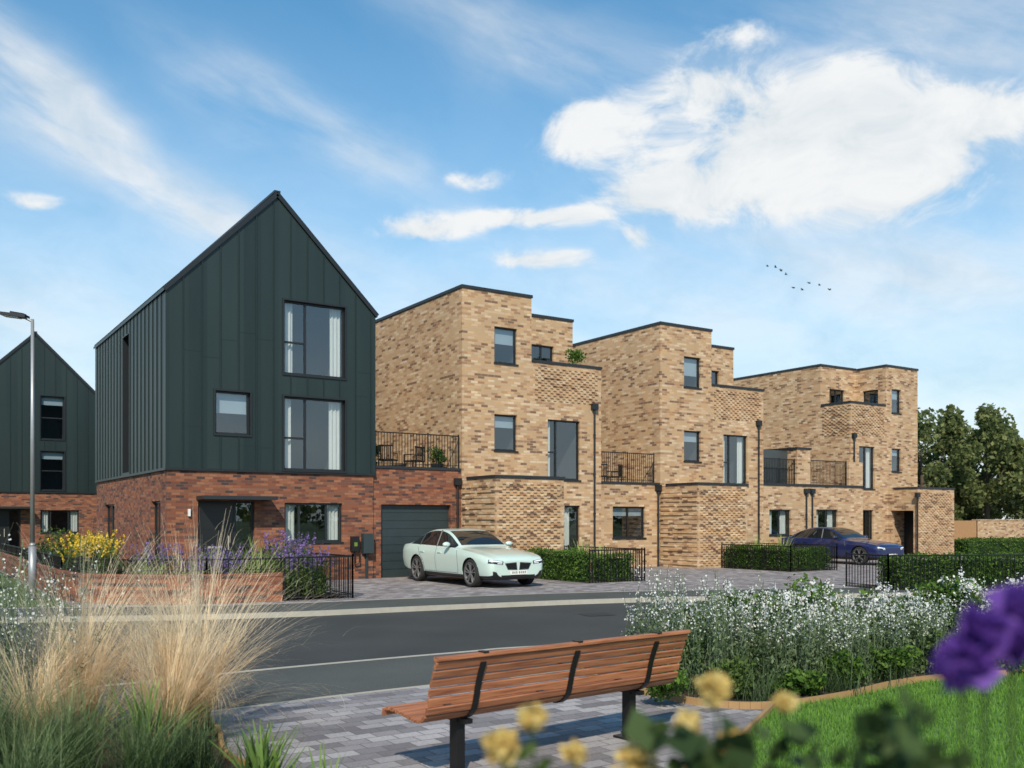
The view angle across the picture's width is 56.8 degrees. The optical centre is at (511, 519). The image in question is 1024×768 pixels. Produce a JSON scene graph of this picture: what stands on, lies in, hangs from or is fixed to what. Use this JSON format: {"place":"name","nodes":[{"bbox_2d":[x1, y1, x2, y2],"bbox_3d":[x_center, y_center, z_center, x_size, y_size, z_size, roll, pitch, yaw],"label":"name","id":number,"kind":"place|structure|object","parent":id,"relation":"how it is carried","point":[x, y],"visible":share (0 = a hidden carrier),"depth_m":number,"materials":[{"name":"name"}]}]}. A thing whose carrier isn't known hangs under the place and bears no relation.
{"place":"outdoors","nodes":[
{"label":"outdoors","id":0,"kind":"place"},
{"bbox_2d":[0,573,70,607],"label":"grass verge","id":1,"kind":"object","parent":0,"point":[13,583],"depth_m":22.63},
{"bbox_2d":[0,311,36,599],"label":"street lamp","id":2,"kind":"object","parent":1,"relation":"on","point":[32,563],"visible":0.97,"depth_m":21.44,"materials":[{"name":"metal"}]},
{"bbox_2d":[216,304,340,557],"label":"rooms","id":3,"kind":"object","parent":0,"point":[317,412],"visible":0.25,"depth_m":30.15,"materials":[{"name":"glass"}]},
{"bbox_2d":[285,303,339,539],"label":"curtains","id":4,"kind":"object","parent":3,"relation":"hanging from","point":[334,462],"visible":0.84,"depth_m":28.60,"materials":[{"name":"fabric"}]},
{"bbox_2d":[282,592,347,598],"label":"garden soil","id":5,"kind":"structure","parent":0,"point":[328,593],"depth_m":21.95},
{"bbox_2d":[2,542,353,600],"bbox_3d":[-11.053,1.295,28.028,5.596,1.010,18.482,0,0,-33],"label":"iron railing","id":6,"kind":"object","parent":5,"relation":"on","point":[56,561],"visible":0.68,"depth_m":21.41,"materials":[{"name":"black metal"}]},
{"bbox_2d":[254,530,322,572],"bbox_3d":[-5.512,1.037,22.881,1.590,1.577,1.781,0,0,5],"label":"lavender plant","id":7,"kind":"object","parent":5,"relation":"on","point":[289,547],"visible":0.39,"depth_m":23.00,"materials":[{"name":"purple plant"}]},
{"bbox_2d":[273,544,334,598],"bbox_3d":[-4.694,1.191,21.808,1.406,1.272,0.779,0,0,-43],"label":"lavender plant","id":8,"kind":"object","parent":5,"relation":"on","point":[292,568],"visible":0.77,"depth_m":21.73,"materials":[{"name":"purple plant"}]},
{"bbox_2d":[373,468,460,577],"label":"garage wall","id":9,"kind":"structure","parent":0,"point":[412,487],"depth_m":29.90,"materials":[{"name":"brick"}]},
{"bbox_2d":[381,504,448,577],"bbox_3d":[-3.118,0.660,30.185,2.480,2.280,0.050,0,0,-33],"label":"garage door","id":10,"kind":"structure","parent":9,"relation":"in","point":[402,526],"depth_m":29.93,"materials":[{"name":"metal"}]},
{"bbox_2d":[376,431,458,467],"bbox_3d":[-2.992,-2.230,30.130,3.002,1.100,0.032,0,0,-33],"label":"terrace railing","id":11,"kind":"object","parent":9,"relation":"on","point":[422,464],"visible":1,"depth_m":30.21,"materials":[{"name":"black metal"}]},
{"bbox_2d":[0,646,852,730],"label":"footpath","id":12,"kind":"structure","parent":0,"point":[354,677],"depth_m":10.63,"materials":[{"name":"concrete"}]},
{"bbox_2d":[0,596,978,694],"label":"road","id":13,"kind":"structure","parent":0,"point":[379,635],"depth_m":15.97,"materials":[{"name":"asphalt"}]},
{"bbox_2d":[1,591,985,622],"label":"kerb","id":14,"kind":"structure","parent":13,"relation":"on","point":[443,607],"depth_m":19.77,"materials":[{"name":"concrete"}]},
{"bbox_2d":[0,587,991,616],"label":"footpath","id":15,"kind":"structure","parent":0,"point":[339,605],"depth_m":20.91,"materials":[{"name":"concrete"}]},
{"bbox_2d":[2,556,1013,606],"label":"driveway","id":16,"kind":"structure","parent":0,"point":[400,587],"depth_m":26.83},
{"bbox_2d":[0,555,281,604],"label":"brickwork","id":17,"kind":"object","parent":16,"relation":"on","point":[274,582],"visible":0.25,"depth_m":20.44,"materials":[{"name":"red brick"}]},
{"bbox_2d":[1,552,282,577],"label":"top course","id":18,"kind":"object","parent":17,"relation":"on","point":[68,572],"visible":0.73,"depth_m":20.48,"materials":[{"name":"red brick"}]},
{"bbox_2d":[403,528,542,586],"bbox_3d":[-1.249,1.022,27.220,2.297,1.550,5.214,0,0,-33],"label":"parked saloon car","id":19,"kind":"object","parent":16,"relation":"on","point":[473,557],"visible":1,"depth_m":26.15,"materials":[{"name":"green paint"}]},
{"bbox_2d":[376,287,600,569],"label":"walls","id":20,"kind":"structure","parent":16,"relation":"on","point":[439,371],"depth_m":32.43,"materials":[{"name":"brick"}]},
{"bbox_2d":[376,284,601,479],"bbox_3d":[-1.278,-4.490,35.620,5.840,6.380,11.720,0,0,-33],"label":"coping","id":21,"kind":"object","parent":20,"relation":"on","point":[533,360],"visible":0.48,"depth_m":32.11,"materials":[{"name":"metal"}]},
{"bbox_2d":[535,365,597,403],"bbox_3d":[1.925,-4.721,33.183,2.718,1.179,0.034,0,0,-33],"label":"brick relief","id":22,"kind":"object","parent":20,"relation":"attached to","point":[563,383],"visible":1,"depth_m":33.15},
{"bbox_2d":[494,327,643,548],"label":"window frames","id":23,"kind":"structure","parent":20,"relation":"attached to","point":[514,362],"depth_m":33.48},
{"bbox_2d":[494,329,640,515],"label":"blinds","id":24,"kind":"object","parent":23,"relation":"hanging from","point":[503,337],"visible":1,"depth_m":32.08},
{"bbox_2d":[494,344,641,553],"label":"window panes","id":25,"kind":"object","parent":23,"relation":"in","point":[565,450],"visible":0.27,"depth_m":34.40,"materials":[{"name":"glass"}]},
{"bbox_2d":[462,478,563,550],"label":"porch block","id":26,"kind":"structure","parent":16,"relation":"on","point":[496,499],"depth_m":29.90,"materials":[{"name":"brick"}]},
{"bbox_2d":[499,481,559,553],"bbox_3d":[0.575,0.249,29.850,2.328,2.879,0.034,0,0,-33],"label":"porch relief","id":27,"kind":"object","parent":26,"relation":"attached to","point":[531,515],"visible":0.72,"depth_m":29.81,"materials":[{"name":"brick"}]},
{"bbox_2d":[573,324,762,565],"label":"walls","id":28,"kind":"structure","parent":16,"relation":"on","point":[650,404],"depth_m":37.99,"materials":[{"name":"brick"}]},
{"bbox_2d":[573,321,764,485],"bbox_3d":[6.091,-4.490,41.398,5.840,6.380,11.720,0,0,-33],"label":"coping","id":29,"kind":"object","parent":28,"relation":"on","point":[718,385],"visible":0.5,"depth_m":37.78,"materials":[{"name":"metal"}]},
{"bbox_2d":[684,360,743,482],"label":"windows","id":30,"kind":"object","parent":28,"relation":"in","point":[690,450],"visible":0.21,"depth_m":39.98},
{"bbox_2d":[714,388,760,420],"bbox_3d":[9.294,-4.721,38.961,2.718,1.179,0.034,0,0,-33],"label":"brick relief","id":31,"kind":"object","parent":28,"relation":"attached to","point":[737,405],"visible":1,"depth_m":38.92},
{"bbox_2d":[660,485,746,568],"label":"porch block","id":32,"kind":"structure","parent":16,"relation":"on","point":[698,525],"depth_m":35.63,"materials":[{"name":"brick"}]},
{"bbox_2d":[660,490,696,565],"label":"brick wall","id":33,"kind":"structure","parent":32,"relation":"attached to","point":[687,559],"depth_m":35.72,"materials":[{"name":"brick"}]},
{"bbox_2d":[700,488,744,565],"bbox_3d":[7.944,0.249,35.628,2.328,2.879,0.034,0,0,-33],"label":"porch relief","id":34,"kind":"object","parent":32,"relation":"attached to","point":[701,564],"visible":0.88,"depth_m":35.52,"materials":[{"name":"brick"}]},
{"bbox_2d":[733,366,917,546],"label":"walls","id":35,"kind":"structure","parent":16,"relation":"on","point":[793,400],"depth_m":47.31,"materials":[{"name":"brick"}]},
{"bbox_2d":[769,389,898,538],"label":"window frames","id":36,"kind":"structure","parent":35,"relation":"attached to","point":[841,391],"depth_m":46.08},
{"bbox_2d":[771,390,897,535],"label":"windows","id":37,"kind":"structure","parent":35,"relation":"in","point":[871,397],"depth_m":46.88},
{"bbox_2d":[733,364,954,489],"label":"coping","id":38,"kind":"object","parent":35,"relation":"on","point":[840,367],"visible":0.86,"depth_m":47.11,"materials":[{"name":"metal"}]},
{"bbox_2d":[822,404,883,435],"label":"brick relief","id":39,"kind":"object","parent":35,"relation":"attached to","point":[869,407],"visible":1,"depth_m":46.01},
{"bbox_2d":[781,527,903,564],"bbox_3d":[13.710,1.045,39.608,2.230,1.505,5.062,0,0,-33],"label":"parked hatchback car","id":40,"kind":"object","parent":16,"relation":"on","point":[847,540],"visible":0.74,"depth_m":38.59,"materials":[{"name":"blue paint"}]},
{"bbox_2d":[888,489,953,554],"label":"porch block","id":41,"kind":"structure","parent":16,"relation":"on","point":[902,499],"depth_m":46.30,"materials":[{"name":"brick"}]},
{"bbox_2d":[919,492,951,554],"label":"porch relief","id":42,"kind":"object","parent":41,"relation":"attached to","point":[935,522],"visible":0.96,"depth_m":46.33,"materials":[{"name":"brick"}]},
{"bbox_2d":[954,536,1023,554],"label":"hedge","id":43,"kind":"object","parent":16,"relation":"on","point":[981,545],"visible":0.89,"depth_m":47.65,"materials":[{"name":"green plant"}]},
{"bbox_2d":[977,521,1023,539],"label":"brickwork","id":44,"kind":"object","parent":16,"relation":"on","point":[996,529],"visible":0.6,"depth_m":57.24,"materials":[{"name":"brick"}]},
{"bbox_2d":[0,0,1023,518],"label":"sky","id":45,"kind":"structure","parent":0,"point":[615,165],"materials":[{"name":"blue"}]},
{"bbox_2d":[211,675,941,767],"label":"paving square","id":46,"kind":"structure","parent":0,"point":[372,737],"depth_m":8.16,"materials":[{"name":"stone"}]},
{"bbox_2d":[1,717,241,767],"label":"planting bed","id":47,"kind":"object","parent":46,"relation":"on","point":[228,764],"depth_m":7.44,"materials":[{"name":"soil"}]},
{"bbox_2d":[0,654,102,767],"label":"green grass tuft","id":48,"kind":"object","parent":47,"relation":"on","point":[5,723],"visible":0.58,"depth_m":6.57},
{"bbox_2d":[0,609,118,763],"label":"feather grass","id":49,"kind":"object","parent":47,"relation":"on","point":[47,688],"depth_m":7.09,"materials":[{"name":"plant"}]},
{"bbox_2d":[0,698,135,767],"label":"green grass tuft","id":50,"kind":"object","parent":47,"relation":"on","point":[25,762],"visible":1,"depth_m":5.59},
{"bbox_2d":[0,537,150,738],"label":"white flower shrub","id":51,"kind":"object","parent":47,"relation":"on","point":[11,617],"visible":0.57,"depth_m":7.62,"materials":[{"name":"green plant"}]},
{"bbox_2d":[0,662,175,767],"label":"green grass tuft","id":52,"kind":"object","parent":47,"relation":"on","point":[65,720],"visible":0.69,"depth_m":6.20,"materials":[{"name":"plant"}]},
{"bbox_2d":[0,523,263,735],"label":"feather grass","id":53,"kind":"object","parent":47,"relation":"on","point":[87,633],"depth_m":7.81,"materials":[{"name":"plant"}]},
{"bbox_2d":[34,686,233,767],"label":"green grass tuft","id":54,"kind":"object","parent":47,"relation":"on","point":[142,756],"visible":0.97,"depth_m":6.10,"materials":[{"name":"plant"}]},
{"bbox_2d":[96,674,213,765],"bbox_3d":[-2.524,1.445,6.710,0.752,0.710,0.773,0,0,-33],"label":"strap leaf plant","id":55,"kind":"object","parent":47,"relation":"on","point":[147,705],"visible":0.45,"depth_m":6.71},
{"bbox_2d":[121,695,280,767],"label":"green grass tuft","id":56,"kind":"object","parent":47,"relation":"on","point":[199,760],"visible":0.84,"depth_m":6.58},
{"bbox_2d":[209,715,300,767],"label":"strap leaf plant","id":57,"kind":"object","parent":47,"relation":"on","point":[270,757],"visible":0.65,"depth_m":6.22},
{"bbox_2d":[224,719,323,767],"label":"strap leaf plant","id":58,"kind":"object","parent":47,"relation":"on","point":[257,762],"visible":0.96,"depth_m":5.85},
{"bbox_2d":[382,630,689,767],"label":"park bench","id":59,"kind":"object","parent":46,"relation":"on","point":[457,710],"visible":0.98,"depth_m":6.92,"materials":[{"name":"brown wood"}]},
{"bbox_2d":[579,668,1023,708],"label":"timber edging","id":60,"kind":"object","parent":46,"relation":"on","point":[728,704],"visible":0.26,"depth_m":9.38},
{"bbox_2d":[600,651,1018,701],"bbox_3d":[9.981,1.788,12.661,18.519,0.001,3.458,0,0,-14],"label":"planting bed","id":61,"kind":"object","parent":46,"relation":"on","point":[728,698],"visible":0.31,"depth_m":9.86,"materials":[{"name":"soil"}]},
{"bbox_2d":[621,565,760,697],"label":"white flower spikes","id":62,"kind":"object","parent":61,"relation":"on","point":[659,623],"visible":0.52,"depth_m":9.80,"materials":[{"name":"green plant"}]},
{"bbox_2d":[707,655,760,696],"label":"shrub","id":63,"kind":"object","parent":61,"relation":"on","point":[729,667],"visible":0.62,"depth_m":9.45,"materials":[{"name":"green plant"}]},
{"bbox_2d":[700,578,804,667],"bbox_3d":[2.831,1.234,11.054,1.314,1.100,1.025,0,0,-33],"label":"white blossom shrub","id":64,"kind":"object","parent":61,"relation":"on","point":[745,601],"visible":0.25,"depth_m":10.97,"materials":[{"name":"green plant"}]},
{"bbox_2d":[721,656,801,701],"bbox_3d":[2.478,1.584,9.368,0.962,0.433,0.907,0,0,-33],"label":"grass tuft","id":65,"kind":"object","parent":61,"relation":"on","point":[757,692],"visible":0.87,"depth_m":9.34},
{"bbox_2d":[716,580,829,693],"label":"white flower spikes","id":66,"kind":"object","parent":61,"relation":"on","point":[792,650],"visible":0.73,"depth_m":9.92,"materials":[{"name":"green plant"}]},
{"bbox_2d":[768,665,828,695],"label":"shrub","id":67,"kind":"object","parent":61,"relation":"on","point":[807,681],"visible":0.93,"depth_m":9.54,"materials":[{"name":"green plant"}]},
{"bbox_2d":[778,572,858,645],"bbox_3d":[3.623,1.129,11.545,1.222,0.973,1.154,0,0,-33],"label":"white blossom shrub","id":68,"kind":"object","parent":61,"relation":"on","point":[811,593],"visible":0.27,"depth_m":11.25,"materials":[{"name":"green plant"}]},
{"bbox_2d":[773,596,887,689],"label":"white flower spikes","id":69,"kind":"object","parent":61,"relation":"on","point":[832,644],"visible":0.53,"depth_m":10.12,"materials":[{"name":"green plant"}]},
{"bbox_2d":[820,648,869,687],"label":"shrub","id":70,"kind":"object","parent":61,"relation":"on","point":[855,664],"visible":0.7,"depth_m":9.96,"materials":[{"name":"green plant"}]},
{"bbox_2d":[805,582,925,680],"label":"white flower spikes","id":71,"kind":"object","parent":61,"relation":"on","point":[876,633],"visible":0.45,"depth_m":10.80,"materials":[{"name":"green plant"}]},
{"bbox_2d":[845,581,940,649],"bbox_3d":[4.586,1.296,11.801,1.177,1.048,1.268,0,0,-33],"label":"white blossom shrub","id":72,"kind":"object","parent":61,"relation":"on","point":[909,599],"visible":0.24,"depth_m":11.62,"materials":[{"name":"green plant"}]},
{"bbox_2d":[861,643,924,677],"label":"shrub","id":73,"kind":"object","parent":61,"relation":"on","point":[901,658],"visible":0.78,"depth_m":10.42,"materials":[{"name":"green plant"}]},
{"bbox_2d":[877,588,979,675],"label":"white flower spikes","id":74,"kind":"object","parent":61,"relation":"on","point":[940,626],"visible":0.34,"depth_m":11.01,"materials":[{"name":"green plant"}]},
{"bbox_2d":[911,564,989,639],"bbox_3d":[5.662,1.234,12.213,1.059,1.383,1.096,0,0,-33],"label":"white blossom shrub","id":75,"kind":"object","parent":61,"relation":"on","point":[944,585],"visible":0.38,"depth_m":12.00,"materials":[{"name":"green plant"}]},
{"bbox_2d":[541,576,637,582],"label":"garden soil","id":76,"kind":"structure","parent":0,"point":[594,581],"depth_m":27.49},
{"bbox_2d":[524,546,596,582],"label":"hedge","id":77,"kind":"object","parent":76,"relation":"on","point":[562,564],"visible":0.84,"depth_m":27.95,"materials":[{"name":"green plant"}]},
{"bbox_2d":[564,545,644,582],"bbox_3d":[1.625,1.310,29.632,2.082,0.980,5.282,0,0,-33],"label":"iron railing","id":78,"kind":"object","parent":76,"relation":"on","point":[613,549],"visible":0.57,"depth_m":27.59,"materials":[{"name":"black metal"}]},
{"bbox_2d":[590,550,635,581],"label":"hedge","id":79,"kind":"object","parent":76,"relation":"on","point":[621,565],"visible":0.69,"depth_m":27.73,"materials":[{"name":"green plant"}]},
{"bbox_2d":[601,483,656,566],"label":"link wall","id":80,"kind":"structure","parent":0,"point":[630,495],"depth_m":35.89,"materials":[{"name":"brick"}]},
{"bbox_2d":[769,509,837,534],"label":"link wall reveal","id":81,"kind":"object","parent":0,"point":[817,509],"visible":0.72,"depth_m":42.00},
{"bbox_2d":[763,458,846,484],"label":"terrace railing","id":82,"kind":"object","parent":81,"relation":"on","point":[834,474],"visible":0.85,"depth_m":42.94,"materials":[{"name":"black metal"}]},
{"bbox_2d":[781,449,862,485],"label":"pier wall","id":83,"kind":"structure","parent":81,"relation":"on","point":[801,457],"depth_m":42.55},
{"bbox_2d":[763,485,862,544],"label":"link wall","id":84,"kind":"structure","parent":0,"point":[847,503],"depth_m":42.62,"materials":[{"name":"brick"}]},
{"bbox_2d":[847,585,894,589],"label":"garden soil","id":85,"kind":"structure","parent":0,"point":[870,586],"depth_m":25.43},
{"bbox_2d":[846,552,1023,589],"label":"iron railing","id":86,"kind":"object","parent":85,"relation":"on","point":[959,555],"visible":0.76,"depth_m":24.60,"materials":[{"name":"black metal"}]},
{"bbox_2d":[876,551,1023,589],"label":"hedge","id":87,"kind":"object","parent":85,"relation":"on","point":[955,567],"visible":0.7,"depth_m":24.67,"materials":[{"name":"green plant"}]},
{"bbox_2d":[719,671,1023,767],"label":"lawn","id":88,"kind":"structure","parent":0,"point":[924,737],"depth_m":8.21,"materials":[{"name":"plant"}]},
{"label":"ground","id":89,"kind":"structure","parent":0,"visible":0},
{"bbox_2d":[0,492,96,553],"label":"brick storey","id":90,"kind":"object","parent":89,"relation":"on","point":[85,505],"visible":0.47,"depth_m":48.35,"materials":[{"name":"brick"}]},
{"bbox_2d":[0,335,96,491],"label":"cladding","id":91,"kind":"structure","parent":90,"relation":"on","point":[10,398],"depth_m":47.98,"materials":[{"name":"metal"}]},
{"bbox_2d":[9,405,69,546],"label":"windows","id":92,"kind":"object","parent":91,"relation":"in","point":[51,428],"visible":0.3,"depth_m":50.27,"materials":[{"name":"glass"}]},
{"bbox_2d":[1,505,359,752],"bbox_3d":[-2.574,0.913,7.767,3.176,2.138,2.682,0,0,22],"label":"feather grass","id":93,"kind":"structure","parent":89,"relation":"on","point":[217,667],"depth_m":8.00,"materials":[{"name":"plant"}]},
{"bbox_2d":[97,470,372,579],"bbox_3d":[-9.736,0.250,31.907,6.130,3.300,10.600,0,0,-33],"label":"brick storey","id":94,"kind":"object","parent":89,"relation":"on","point":[175,493],"visible":0.49,"depth_m":27.89,"materials":[{"name":"brick"}]},
{"bbox_2d":[198,501,252,563],"bbox_3d":[-8.110,0.635,26.793,1.590,2.330,0.060,0,0,-33],"label":"door frame","id":95,"kind":"object","parent":94,"relation":"attached to","point":[234,524],"visible":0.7,"depth_m":26.91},
{"bbox_2d":[199,503,232,569],"bbox_3d":[-8.327,0.640,26.655,0.955,2.220,0.037,0,0,-33],"label":"front door","id":96,"kind":"structure","parent":95,"relation":"attached to","point":[211,517],"depth_m":26.63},
{"bbox_2d":[95,197,375,480],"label":"cladding","id":97,"kind":"structure","parent":94,"relation":"on","point":[172,376],"depth_m":27.20,"materials":[{"name":"metal"}]},
{"bbox_2d":[108,301,343,557],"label":"window frames","id":98,"kind":"structure","parent":97,"relation":"in","point":[304,408],"depth_m":28.02,"materials":[{"name":"metal"}]},
{"bbox_2d":[122,300,344,472],"bbox_3d":[-8.803,-3.930,29.560,5.220,4.940,5.750,0,0,-33],"label":"cladding reveal","id":99,"kind":"object","parent":97,"relation":"attached to","point":[125,404],"visible":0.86,"depth_m":30.57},
{"bbox_2d":[97,201,371,479],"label":"seams","id":100,"kind":"object","parent":97,"relation":"attached to","point":[183,375],"visible":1,"depth_m":27.80,"materials":[{"name":"metal"}]},
{"bbox_2d":[94,192,377,348],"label":"roof","id":101,"kind":"structure","parent":97,"relation":"attached to","point":[133,314],"depth_m":28.91,"materials":[{"name":"metal"}]},
{"bbox_2d":[162,192,378,316],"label":"verge trim","id":102,"kind":"structure","parent":101,"relation":"attached to","point":[213,247],"depth_m":27.26,"materials":[{"name":"metal"}]},
{"bbox_2d":[213,298,346,472],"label":"window surrounds","id":103,"kind":"object","parent":97,"relation":"attached to","point":[250,392],"visible":1,"depth_m":27.63,"materials":[{"name":"metal"}]},
{"bbox_2d":[95,467,375,482],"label":"drip trim","id":104,"kind":"structure","parent":94,"relation":"on","point":[200,469],"depth_m":27.38,"materials":[{"name":"metal"}]},
{"bbox_2d":[918,404,986,520],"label":"broadleaf tree","id":105,"kind":"object","parent":89,"relation":"on","point":[939,472],"visible":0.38,"depth_m":61.43,"materials":[{"name":"green plant"}]},
{"bbox_2d":[931,402,1023,518],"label":"broadleaf tree","id":106,"kind":"object","parent":89,"relation":"on","point":[994,429],"visible":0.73,"depth_m":62.72,"materials":[{"name":"green plant"}]},
{"label":"garden soil","id":107,"kind":"structure","parent":0,"visible":0},
{"bbox_2d":[723,543,796,570],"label":"hedge","id":108,"kind":"object","parent":107,"relation":"on","point":[735,556],"visible":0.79,"depth_m":34.02,"materials":[{"name":"green plant"}]},
{"bbox_2d":[721,542,836,571],"bbox_3d":[9.248,1.335,35.606,2.482,0.930,5.232,0,0,-33],"label":"iron railing","id":109,"kind":"object","parent":107,"relation":"on","point":[791,549],"visible":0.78,"depth_m":33.81,"materials":[{"name":"black metal"}]},
{"label":"garden soil","id":110,"kind":"structure","parent":0,"visible":0},
{"bbox_2d":[54,533,124,573],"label":"yellow flower plant","id":111,"kind":"object","parent":110,"relation":"on","point":[92,549],"visible":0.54,"depth_m":22.39,"materials":[{"name":"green plant"}]},
{"label":"planting bed","id":112,"kind":"object","parent":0,"visible":0},
{"bbox_2d":[480,670,918,767],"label":"yellow rose plant","id":113,"kind":"object","parent":112,"relation":"on","point":[731,745],"visible":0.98,"depth_m":1.29,"materials":[{"name":"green plant"}]},
{"bbox_2d":[809,578,1023,767],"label":"purple flower plant","id":114,"kind":"object","parent":112,"relation":"on","point":[973,648],"visible":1,"depth_m":1.00,"materials":[{"name":"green plant"}]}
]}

